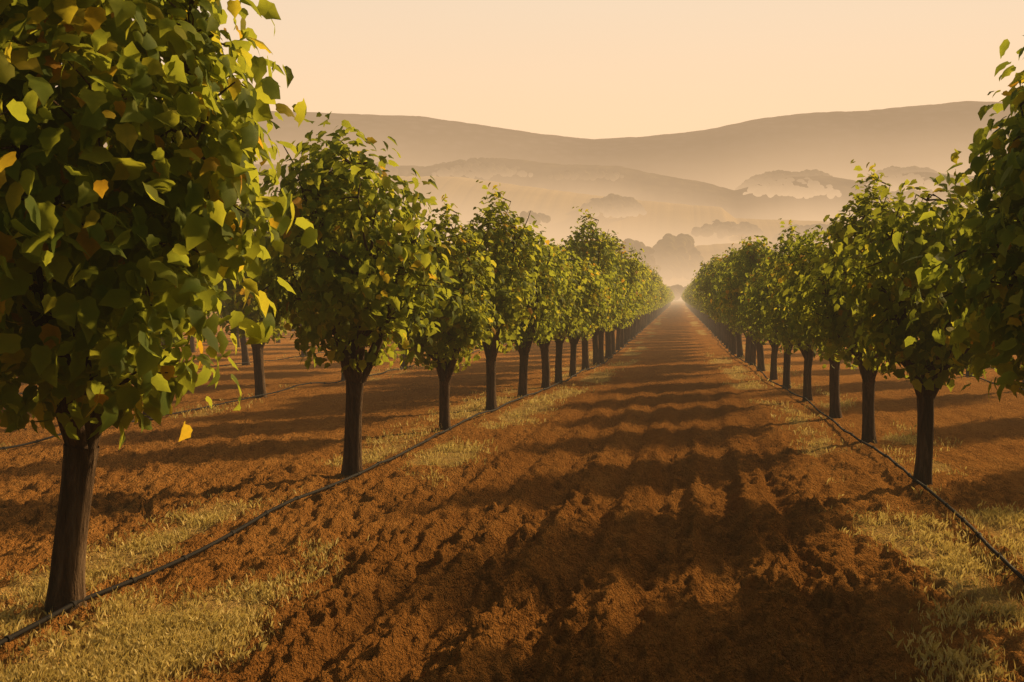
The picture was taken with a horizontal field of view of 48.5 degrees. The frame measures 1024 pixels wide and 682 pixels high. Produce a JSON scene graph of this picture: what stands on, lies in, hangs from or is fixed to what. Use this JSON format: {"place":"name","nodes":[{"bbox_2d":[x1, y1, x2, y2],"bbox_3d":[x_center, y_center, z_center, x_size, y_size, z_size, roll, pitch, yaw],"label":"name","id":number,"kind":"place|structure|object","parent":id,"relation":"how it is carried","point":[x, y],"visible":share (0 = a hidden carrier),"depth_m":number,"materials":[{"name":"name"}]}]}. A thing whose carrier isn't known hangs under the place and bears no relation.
{"place":"outdoors","nodes":[
{"label":"outdoors","id":0,"kind":"place"},
{"bbox_2d":[0,301,1023,681],"bbox_3d":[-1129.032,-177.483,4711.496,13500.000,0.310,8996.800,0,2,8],"label":"ground","id":1,"kind":"structure","parent":0,"point":[668,507],"depth_m":10.10,"materials":[{"name":"soil"}]},
{"bbox_2d":[0,0,317,614],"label":"tree","id":2,"kind":"object","parent":1,"relation":"on","point":[124,246],"visible":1,"depth_m":6.51,"materials":[{"name":"green plant"}]},
{"bbox_2d":[142,304,184,419],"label":"tree","id":3,"kind":"object","parent":1,"relation":"on","point":[177,338],"visible":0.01,"depth_m":18.46,"materials":[{"name":"green plant"}]},
{"bbox_2d":[190,336,195,352],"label":"tree","id":4,"kind":"object","parent":1,"relation":"on","point":[192,343],"depth_m":41.49,"materials":[{"name":"brown plant"}]},
{"bbox_2d":[221,315,239,346],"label":"tree","id":5,"kind":"object","parent":1,"relation":"on","point":[238,340],"depth_m":45.79,"materials":[{"name":"brown plant"}]},
{"bbox_2d":[213,285,250,364],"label":"tree","id":6,"kind":"object","parent":1,"relation":"on","point":[244,350],"visible":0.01,"depth_m":33.59,"materials":[{"name":"brown plant"}]},
{"bbox_2d":[206,199,304,397],"bbox_3d":[-5.019,-0.902,22.595,2.301,4.280,2.368,-1,1,-16],"label":"tree","id":7,"kind":"object","parent":1,"relation":"on","point":[235,295],"visible":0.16,"depth_m":22.38,"materials":[{"name":"green plant"}]},
{"bbox_2d":[294,255,370,380],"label":"tree","id":8,"kind":"object","parent":1,"relation":"on","point":[342,377],"visible":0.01,"depth_m":27.23,"materials":[{"name":"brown plant"}]},
{"bbox_2d":[236,111,473,475],"bbox_3d":[-1.758,-0.494,12.640,2.234,4.166,2.514,-1,1,41],"label":"tree","id":9,"kind":"object","parent":1,"relation":"on","point":[347,281],"visible":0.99,"depth_m":12.25,"materials":[{"name":"green plant"}]},
{"bbox_2d":[395,233,452,368],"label":"tree","id":10,"kind":"object","parent":1,"relation":"on","point":[403,362],"visible":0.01,"depth_m":31.96,"materials":[{"name":"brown plant"}]},
{"bbox_2d":[391,192,507,430],"bbox_3d":[-1.027,-0.392,16.973,1.898,3.644,1.758,1,2,20],"label":"tree","id":11,"kind":"object","parent":1,"relation":"on","point":[466,329],"visible":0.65,"depth_m":16.68,"materials":[{"name":"green plant"}]},
{"bbox_2d":[425,180,548,409],"bbox_3d":[-0.363,-0.780,20.354,2.116,4.173,1.970,2,3,40],"label":"tree","id":12,"kind":"object","parent":1,"relation":"on","point":[510,305],"visible":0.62,"depth_m":20.05,"materials":[{"name":"green plant"}]},
{"bbox_2d":[0,307,1023,645],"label":"drip irrigation lines","id":13,"kind":"object","parent":1,"relation":"on","point":[266,513],"visible":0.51,"depth_m":11.01,"materials":[{"name":"black plastic"}]},
{"bbox_2d":[0,345,1023,681],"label":"grass tufts","id":14,"kind":"object","parent":1,"relation":"on","point":[174,649],"visible":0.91,"depth_m":7.13,"materials":[{"name":"plant"}]},
{"bbox_2d":[488,220,568,396],"bbox_3d":[0.200,-0.624,23.081,1.971,3.628,2.028,0,3,-2],"label":"tree","id":15,"kind":"object","parent":1,"relation":"on","point":[529,335],"visible":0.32,"depth_m":22.82,"materials":[{"name":"green plant"}]},
{"bbox_2d":[533,244,589,387],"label":"tree","id":16,"kind":"object","parent":1,"relation":"on","point":[569,293],"visible":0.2,"depth_m":25.05,"materials":[{"name":"green plant"}]},
{"bbox_2d":[539,238,612,383],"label":"tree","id":17,"kind":"object","parent":1,"relation":"on","point":[596,287],"visible":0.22,"depth_m":26.38,"materials":[{"name":"green plant"}]},
{"bbox_2d":[561,252,617,376],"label":"tree","id":18,"kind":"object","parent":1,"relation":"on","point":[597,318],"visible":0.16,"depth_m":28.78,"materials":[{"name":"green plant"}]},
{"bbox_2d":[557,206,623,369],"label":"tree","id":19,"kind":"object","parent":1,"relation":"on","point":[585,246],"visible":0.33,"depth_m":30.92,"materials":[{"name":"green plant"}]},
{"bbox_2d":[590,253,631,364],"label":"tree","id":20,"kind":"object","parent":1,"relation":"on","point":[618,311],"visible":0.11,"depth_m":33.66,"materials":[{"name":"green plant"}]},
{"bbox_2d":[597,238,633,362],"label":"tree","id":21,"kind":"object","parent":1,"relation":"on","point":[601,337],"visible":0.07,"depth_m":34.64,"materials":[{"name":"green plant"}]},
{"bbox_2d":[600,232,648,358],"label":"tree","id":22,"kind":"object","parent":1,"relation":"on","point":[634,275],"visible":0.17,"depth_m":37.21,"materials":[{"name":"green plant"}]},
{"bbox_2d":[611,284,638,353],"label":"tree","id":23,"kind":"object","parent":1,"relation":"on","point":[633,307],"visible":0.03,"depth_m":40.13,"materials":[{"name":"green plant"}]},
{"bbox_2d":[616,284,646,349],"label":"tree","id":24,"kind":"object","parent":1,"relation":"on","point":[639,300],"visible":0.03,"depth_m":43.29,"materials":[{"name":"green plant"}]},
{"bbox_2d":[620,267,646,346],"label":"tree","id":25,"kind":"object","parent":1,"relation":"on","point":[622,336],"visible":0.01,"depth_m":45.95,"materials":[{"name":"green plant"}]},
{"bbox_2d":[624,263,650,343],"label":"tree","id":26,"kind":"object","parent":1,"relation":"on","point":[625,330],"visible":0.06,"depth_m":48.80,"materials":[{"name":"green plant"}]},
{"bbox_2d":[627,285,649,341],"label":"tree","id":27,"kind":"object","parent":1,"relation":"on","point":[628,330],"visible":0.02,"depth_m":51.89,"materials":[{"name":"green plant"}]},
{"bbox_2d":[628,254,652,338],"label":"tree","id":28,"kind":"object","parent":1,"relation":"on","point":[648,280],"visible":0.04,"depth_m":54.76,"materials":[{"name":"green plant"}]},
{"bbox_2d":[632,261,657,336],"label":"tree","id":29,"kind":"object","parent":1,"relation":"on","point":[634,320],"visible":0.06,"depth_m":57.96,"materials":[{"name":"green plant"}]},
{"bbox_2d":[636,261,656,332],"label":"tree","id":30,"kind":"object","parent":1,"relation":"on","point":[637,324],"visible":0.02,"depth_m":63.80,"materials":[{"name":"green plant"}]},
{"bbox_2d":[639,289,656,331],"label":"tree","id":31,"kind":"object","parent":1,"relation":"on","point":[647,312],"visible":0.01,"depth_m":66.48,"materials":[{"name":"brown plant"}]},
{"bbox_2d":[642,290,656,327],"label":"tree","id":32,"kind":"object","parent":1,"relation":"on","point":[646,313],"depth_m":72.63,"materials":[{"name":"brown plant"}]},
{"bbox_2d":[641,286,661,329],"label":"tree","id":33,"kind":"object","parent":1,"relation":"on","point":[655,299],"visible":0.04,"depth_m":69.18,"materials":[{"name":"green plant"}]},
{"bbox_2d":[644,264,661,326],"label":"tree","id":34,"kind":"object","parent":1,"relation":"on","point":[654,276],"visible":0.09,"depth_m":78.36,"materials":[{"name":"green plant"}]},
{"bbox_2d":[647,280,659,324],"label":"tree","id":35,"kind":"object","parent":1,"relation":"on","point":[655,304],"visible":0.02,"depth_m":84.39,"materials":[{"name":"brown plant"}]},
{"bbox_2d":[650,287,667,320],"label":"tree","id":36,"kind":"object","parent":1,"relation":"on","point":[663,297],"visible":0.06,"depth_m":92.57,"materials":[{"name":"green plant"}]},
{"bbox_2d":[652,267,668,319],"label":"tree","id":37,"kind":"object","parent":1,"relation":"on","point":[662,285],"visible":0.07,"depth_m":101.47,"materials":[{"name":"green plant"}]},
{"bbox_2d":[666,284,686,300],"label":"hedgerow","id":38,"kind":"object","parent":1,"relation":"on","point":[677,289],"visible":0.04,"depth_m":458.07,"materials":[{"name":"beige plant"}]},
{"bbox_2d":[685,274,698,316],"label":"tree","id":39,"kind":"object","parent":1,"relation":"on","point":[690,298],"visible":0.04,"depth_m":111.67,"materials":[{"name":"green plant"}]},
{"bbox_2d":[689,278,703,323],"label":"tree","id":40,"kind":"object","parent":1,"relation":"on","point":[692,297],"visible":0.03,"depth_m":88.01,"materials":[{"name":"green plant"}]},
{"bbox_2d":[693,274,705,323],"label":"tree","id":41,"kind":"object","parent":1,"relation":"on","point":[696,305],"depth_m":84.75,"materials":[{"name":"green plant"}]},
{"bbox_2d":[693,294,711,329],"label":"tree","id":42,"kind":"object","parent":1,"relation":"on","point":[710,323],"visible":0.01,"depth_m":70.03,"materials":[{"name":"brown plant"}]},
{"bbox_2d":[691,263,717,336],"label":"tree","id":43,"kind":"object","parent":1,"relation":"on","point":[716,324],"visible":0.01,"depth_m":58.63,"materials":[{"name":"green plant"}]},
{"bbox_2d":[699,293,714,332],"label":"tree","id":44,"kind":"object","parent":1,"relation":"on","point":[713,321],"visible":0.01,"depth_m":64.03,"materials":[{"name":"brown plant"}]},
{"bbox_2d":[692,254,722,340],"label":"tree","id":45,"kind":"object","parent":1,"relation":"on","point":[707,265],"visible":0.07,"depth_m":52.88,"materials":[{"name":"green plant"}]},
{"bbox_2d":[701,293,726,345],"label":"tree","id":46,"kind":"object","parent":1,"relation":"on","point":[725,338],"visible":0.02,"depth_m":47.53,"materials":[{"name":"brown plant"}]},
{"bbox_2d":[704,274,724,342],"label":"tree","id":47,"kind":"object","parent":1,"relation":"on","point":[723,335],"depth_m":50.09,"materials":[{"name":"brown plant"}]},
{"bbox_2d":[694,250,736,353],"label":"tree","id":48,"kind":"object","parent":1,"relation":"on","point":[711,273],"visible":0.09,"depth_m":40.13,"materials":[{"name":"green plant"}]},
{"bbox_2d":[702,283,728,348],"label":"tree","id":49,"kind":"object","parent":1,"relation":"on","point":[727,342],"visible":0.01,"depth_m":44.74,"materials":[{"name":"green plant"}]},
{"bbox_2d":[704,298,731,350],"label":"tree","id":50,"kind":"object","parent":1,"relation":"on","point":[716,314],"visible":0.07,"depth_m":42.32,"materials":[{"name":"green plant"}]},
{"bbox_2d":[707,247,743,356],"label":"tree","id":51,"kind":"object","parent":1,"relation":"on","point":[738,335],"visible":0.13,"depth_m":38.01,"materials":[{"name":"green plant"}]},
{"bbox_2d":[711,260,755,364],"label":"tree","id":52,"kind":"object","parent":1,"relation":"on","point":[752,358],"visible":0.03,"depth_m":33.74,"materials":[{"name":"green plant"}]},
{"bbox_2d":[720,306,749,361],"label":"tree","id":53,"kind":"object","parent":1,"relation":"on","point":[747,350],"visible":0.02,"depth_m":35.10,"materials":[{"name":"green plant"}]},
{"bbox_2d":[707,235,780,370],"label":"tree","id":54,"kind":"object","parent":1,"relation":"on","point":[750,255],"visible":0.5,"depth_m":30.58,"materials":[{"name":"green plant"}]},
{"bbox_2d":[737,258,778,379],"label":"tree","id":55,"kind":"object","parent":1,"relation":"on","point":[773,365],"visible":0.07,"depth_m":27.68,"materials":[{"name":"green plant"}]},
{"bbox_2d":[740,218,814,388],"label":"tree","id":56,"kind":"object","parent":1,"relation":"on","point":[758,296],"visible":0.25,"depth_m":24.89,"materials":[{"name":"green plant"}]},
{"bbox_2d":[758,236,823,401],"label":"tree","id":57,"kind":"object","parent":1,"relation":"on","point":[779,321],"visible":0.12,"depth_m":21.89,"materials":[{"name":"green plant"}]},
{"bbox_2d":[769,225,858,417],"bbox_3d":[5.510,-0.296,18.808,1.991,3.241,2.077,-1,2,-19],"label":"tree","id":58,"kind":"object","parent":1,"relation":"on","point":[794,327],"visible":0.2,"depth_m":18.81,"materials":[{"name":"green plant"}]},
{"bbox_2d":[782,159,922,443],"bbox_3d":[4.916,-0.513,15.694,1.863,3.959,2.003,-2,3,-43],"label":"tree","id":59,"kind":"object","parent":1,"relation":"on","point":[836,332],"visible":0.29,"depth_m":15.59,"materials":[{"name":"green plant"}]},
{"bbox_2d":[814,172,1016,484],"bbox_3d":[4.243,-0.066,12.088,2.074,3.373,2.143,0,2,-13],"label":"tree","id":60,"kind":"object","parent":1,"relation":"on","point":[926,361],"visible":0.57,"depth_m":11.71,"materials":[{"name":"green plant"}]},
{"bbox_2d":[892,35,1023,401],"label":"tree","id":61,"kind":"object","parent":1,"relation":"on","point":[991,311],"visible":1,"depth_m":8.71,"materials":[{"name":"green plant"}]},
{"bbox_2d":[55,0,1023,138],"label":"sky","id":62,"kind":"structure","parent":0,"point":[588,69],"materials":[{"name":"beige"}]},
{"bbox_2d":[237,176,870,246],"bbox_3d":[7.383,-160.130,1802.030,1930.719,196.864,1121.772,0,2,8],"label":"field slopes","id":63,"kind":"structure","parent":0,"point":[650,228],"depth_m":1597.04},
{"bbox_2d":[103,101,1017,189],"bbox_3d":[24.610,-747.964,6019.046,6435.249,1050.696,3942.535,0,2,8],"label":"mountain ridge","id":64,"kind":"structure","parent":0,"point":[833,144],"depth_m":5326.45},
{"bbox_2d":[307,243,828,300],"bbox_3d":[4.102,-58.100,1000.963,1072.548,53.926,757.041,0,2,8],"label":"valley fields","id":65,"kind":"structure","parent":0,"point":[707,252],"depth_m":862.09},
{"bbox_2d":[616,233,704,279],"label":"valley trees","id":66,"kind":"object","parent":65,"relation":"on","point":[667,255],"visible":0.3,"depth_m":759.15,"materials":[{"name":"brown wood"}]},
{"bbox_2d":[254,158,1000,221],"bbox_3d":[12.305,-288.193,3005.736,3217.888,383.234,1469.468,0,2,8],"label":"wooded hills","id":67,"kind":"structure","parent":0,"point":[636,184],"depth_m":2788.30,"materials":[{"name":"beige plant"}]},
{"bbox_2d":[350,157,998,198],"bbox_3d":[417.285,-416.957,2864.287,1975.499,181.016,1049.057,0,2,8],"label":"ridge woodland","id":68,"kind":"object","parent":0,"point":[781,186],"visible":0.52,"depth_m":2758.09,"materials":[{"name":"beige plant"}]},
{"bbox_2d":[495,193,935,238],"bbox_3d":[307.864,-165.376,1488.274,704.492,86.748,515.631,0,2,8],"label":"distant trees","id":69,"kind":"object","parent":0,"point":[624,206],"visible":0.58,"depth_m":1462.57,"materials":[{"name":"beige plant"}]}
]}

